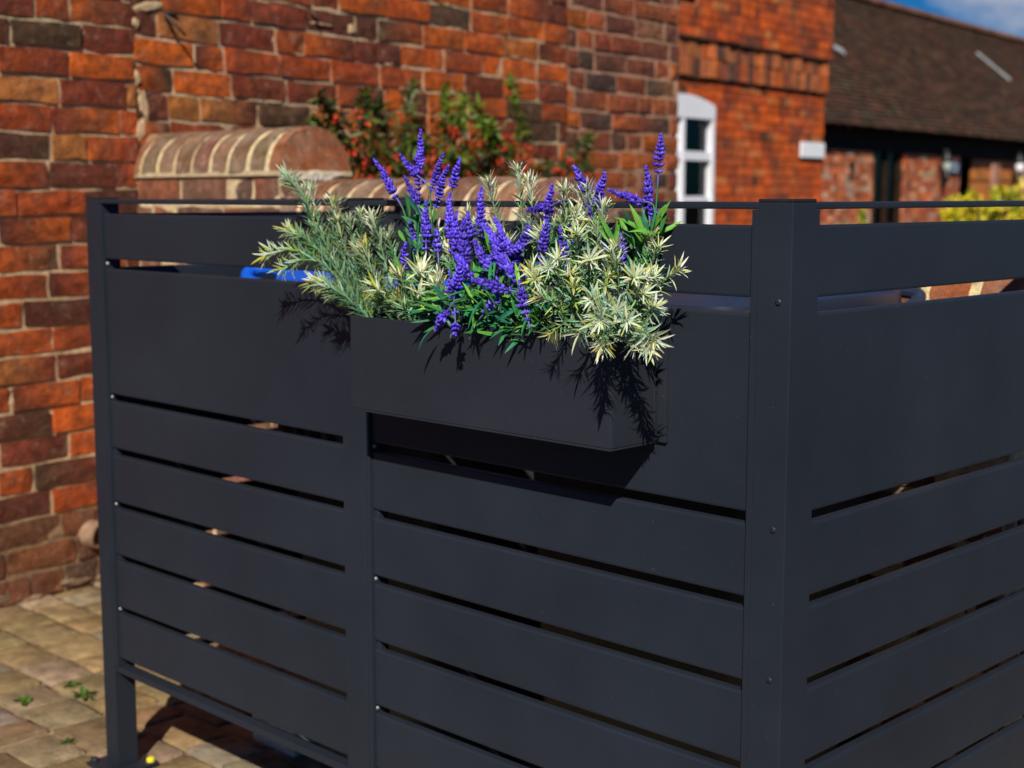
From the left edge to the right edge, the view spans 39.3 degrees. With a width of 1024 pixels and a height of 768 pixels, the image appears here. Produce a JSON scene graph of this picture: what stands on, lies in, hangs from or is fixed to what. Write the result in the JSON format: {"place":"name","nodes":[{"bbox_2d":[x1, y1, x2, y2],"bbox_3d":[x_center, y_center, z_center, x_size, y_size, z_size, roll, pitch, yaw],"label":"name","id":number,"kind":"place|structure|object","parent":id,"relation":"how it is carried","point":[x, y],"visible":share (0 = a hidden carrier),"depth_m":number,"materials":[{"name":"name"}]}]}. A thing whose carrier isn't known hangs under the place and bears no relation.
{"place":"outdoors","nodes":[
{"label":"outdoors","id":0,"kind":"place"},
{"bbox_2d":[0,582,541,767],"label":"paving","id":1,"kind":"structure","parent":0,"point":[51,645],"depth_m":3.39,"materials":[{"name":"stone"}]},
{"bbox_2d":[12,693,31,705],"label":"weed","id":2,"kind":"object","parent":1,"relation":"on","point":[27,698],"visible":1,"depth_m":3.44,"materials":[{"name":"green plant"}]},
{"bbox_2d":[58,737,74,743],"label":"weed","id":3,"kind":"object","parent":1,"relation":"on","point":[67,739],"visible":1,"depth_m":3.18,"materials":[{"name":"green plant"}]},
{"bbox_2d":[62,681,83,687],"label":"weed","id":4,"kind":"object","parent":1,"relation":"on","point":[70,684],"visible":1,"depth_m":3.54,"materials":[{"name":"green plant"}]},
{"bbox_2d":[71,684,97,699],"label":"weed","id":5,"kind":"object","parent":1,"relation":"on","point":[83,693],"visible":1,"depth_m":3.48,"materials":[{"name":"green plant"}]},
{"bbox_2d":[252,680,318,756],"bbox_3d":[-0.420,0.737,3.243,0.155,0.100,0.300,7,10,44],"label":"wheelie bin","id":6,"kind":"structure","parent":1,"relation":"on","point":[275,745],"depth_m":3.13,"materials":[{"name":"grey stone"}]},
{"bbox_2d":[240,267,542,757],"bbox_3d":[-0.134,0.269,3.083,0.676,1.070,0.622,7,10,44],"label":"wheelie bin","id":7,"kind":"object","parent":1,"relation":"on","point":[251,272],"visible":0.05,"depth_m":2.90,"materials":[{"name":"plastic"}]},
{"bbox_2d":[306,72,599,179],"bbox_3d":[-0.152,-0.377,5.571,0.354,1.662,1.944,5,9,33],"label":"firethorn bush","id":8,"kind":"object","parent":1,"relation":"on","point":[388,158],"visible":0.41,"depth_m":5.29,"materials":[{"name":"green plant"}]},
{"bbox_2d":[85,197,1023,767],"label":"bin store","id":9,"kind":"structure","parent":1,"relation":"on","point":[791,407],"depth_m":2.15,"materials":[{"name":"black metal"}]},
{"bbox_2d":[350,288,669,451],"bbox_3d":[-0.013,-0.034,2.052,0.540,0.187,0.120,7,10,44],"label":"flower box","id":10,"kind":"object","parent":9,"relation":"attached to","point":[533,386],"visible":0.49,"depth_m":1.96,"materials":[{"name":"metal"}]},
{"bbox_2d":[252,161,381,317],"bbox_3d":[-0.300,-0.225,2.272,0.281,0.264,0.137,7,10,44],"label":"variegated plant","id":11,"kind":"object","parent":10,"relation":"on","point":[350,295],"visible":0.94,"depth_m":2.27,"materials":[{"name":"green plant"}]},
{"bbox_2d":[339,205,446,320],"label":"variegated plant","id":12,"kind":"object","parent":10,"relation":"on","point":[401,306],"visible":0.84,"depth_m":2.16,"materials":[{"name":"green plant"}]},
{"bbox_2d":[373,128,460,322],"bbox_3d":[-0.158,-0.225,2.140,0.191,0.312,0.089,7,10,44],"label":"lavender plant","id":13,"kind":"object","parent":10,"relation":"on","point":[422,217],"visible":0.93,"depth_m":2.14,"materials":[{"name":"purple plant"}]},
{"bbox_2d":[404,186,563,353],"bbox_3d":[-0.022,-0.155,1.966,0.305,0.235,0.126,7,10,44],"label":"lavender plant","id":14,"kind":"object","parent":10,"relation":"on","point":[503,260],"visible":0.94,"depth_m":1.98,"materials":[{"name":"purple plant"}]},
{"bbox_2d":[419,160,553,325],"bbox_3d":[-0.029,-0.203,2.054,0.235,0.236,0.118,3,8,24],"label":"variegated plant","id":15,"kind":"object","parent":10,"relation":"on","point":[517,174],"visible":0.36,"depth_m":2.04,"materials":[{"name":"green plant"}]},
{"bbox_2d":[517,183,581,334],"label":"lavender plant","id":16,"kind":"object","parent":10,"relation":"on","point":[546,208],"visible":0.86,"depth_m":1.95,"materials":[{"name":"purple plant"}]},
{"bbox_2d":[518,177,629,349],"bbox_3d":[0.077,-0.162,1.888,0.222,0.225,0.143,39,40,78],"label":"variegated plant","id":17,"kind":"object","parent":10,"relation":"on","point":[573,307],"visible":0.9,"depth_m":1.88,"materials":[{"name":"green plant"}]},
{"bbox_2d":[567,164,618,336],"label":"lavender plant","id":18,"kind":"object","parent":10,"relation":"on","point":[599,188],"visible":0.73,"depth_m":1.92,"materials":[{"name":"purple plant"}]},
{"bbox_2d":[561,226,690,365],"bbox_3d":[0.140,-0.114,1.776,0.157,0.166,0.200,3,8,20],"label":"variegated plant","id":19,"kind":"object","parent":10,"relation":"on","point":[613,316],"visible":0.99,"depth_m":1.76,"materials":[{"name":"green plant"}]},
{"bbox_2d":[586,133,682,358],"bbox_3d":[0.150,-0.180,1.875,0.135,0.292,0.102,7,10,44],"label":"lavender plant","id":20,"kind":"object","parent":10,"relation":"on","point":[651,218],"visible":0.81,"depth_m":1.85,"materials":[{"name":"green plant"}]},
{"bbox_2d":[134,126,1023,767],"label":"boundary wall","id":21,"kind":"structure","parent":1,"relation":"on","point":[232,164],"depth_m":4.02,"materials":[{"name":"brick"}]},
{"bbox_2d":[468,283,925,767],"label":"wheelie bin","id":22,"kind":"object","parent":1,"relation":"on","point":[728,303],"visible":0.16,"depth_m":2.38,"materials":[{"name":"plastic"}]},
{"bbox_2d":[675,0,834,224],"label":"brick house","id":23,"kind":"structure","parent":0,"point":[753,84],"depth_m":11.88,"materials":[{"name":"brick"}]},
{"bbox_2d":[675,93,715,223],"bbox_3d":[1.299,-1.272,11.206,0.087,1.960,0.980,6,9,37],"label":"window","id":24,"kind":"structure","parent":23,"relation":"in","point":[696,117],"depth_m":11.35,"materials":[{"name":"white paint"}]},
{"bbox_2d":[800,142,824,157],"bbox_3d":[2.702,-2.102,12.885,0.018,0.137,0.480,6,9,37],"label":"wall sign","id":25,"kind":"object","parent":23,"relation":"attached to","point":[811,150],"visible":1,"depth_m":12.86,"materials":[{"name":"white plastic"}]},
{"bbox_2d":[821,0,1023,224],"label":"barn","id":26,"kind":"structure","parent":0,"point":[911,94],"depth_m":22.42,"materials":[{"name":"red brick"}]},
{"bbox_2d":[871,152,901,222],"bbox_3d":[5.301,-2.393,20.471,0.090,1.800,1.040,6,9,37],"label":"door","id":27,"kind":"structure","parent":26,"relation":"in","point":[887,167],"depth_m":20.43,"materials":[{"name":"brown wood"}]},
{"bbox_2d":[939,149,952,184],"bbox_3d":[6.588,-3.293,21.733,0.172,0.534,0.208,-3,8,-19],"label":"wall lamp","id":28,"kind":"object","parent":26,"relation":"attached to","point":[947,158],"visible":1,"depth_m":21.68,"materials":[{"name":"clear glass"}]},
{"bbox_2d":[947,160,960,173],"bbox_3d":[6.869,-3.373,22.276,0.021,0.210,0.530,6,9,37],"label":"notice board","id":29,"kind":"object","parent":26,"relation":"attached to","point":[955,166],"visible":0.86,"depth_m":22.31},
{"bbox_2d":[969,159,1016,213],"bbox_3d":[8.162,-2.884,24.268,0.070,1.780,2.400,6,9,37],"label":"door","id":30,"kind":"structure","parent":26,"relation":"in","point":[980,170],"depth_m":23.81,"materials":[{"name":"orange wood"}]},
{"bbox_2d":[1013,152,1023,182],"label":"wall lamp","id":31,"kind":"object","parent":26,"relation":"attached to","point":[1019,162],"visible":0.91,"depth_m":24.43,"materials":[{"name":"white glass"}]},
{"bbox_2d":[886,0,1023,37],"label":"sky","id":32,"kind":"structure","parent":0,"point":[1005,16],"materials":[{"name":"blue"}]},
{"label":"ground","id":33,"kind":"structure","parent":0,"visible":0},
{"bbox_2d":[0,0,678,607],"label":"brick building","id":34,"kind":"structure","parent":33,"relation":"on","point":[94,94],"depth_m":4.55,"materials":[{"name":"brick"}]},
{"bbox_2d":[843,209,867,223],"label":"yellow green shrub","id":35,"kind":"object","parent":33,"relation":"on","point":[861,216],"visible":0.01,"depth_m":9.01,"materials":[{"name":"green plant"}]},
{"bbox_2d":[938,175,1023,221],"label":"golden shrub","id":36,"kind":"object","parent":33,"relation":"on","point":[1014,193],"visible":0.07,"depth_m":9.01,"materials":[{"name":"yellow plant"}]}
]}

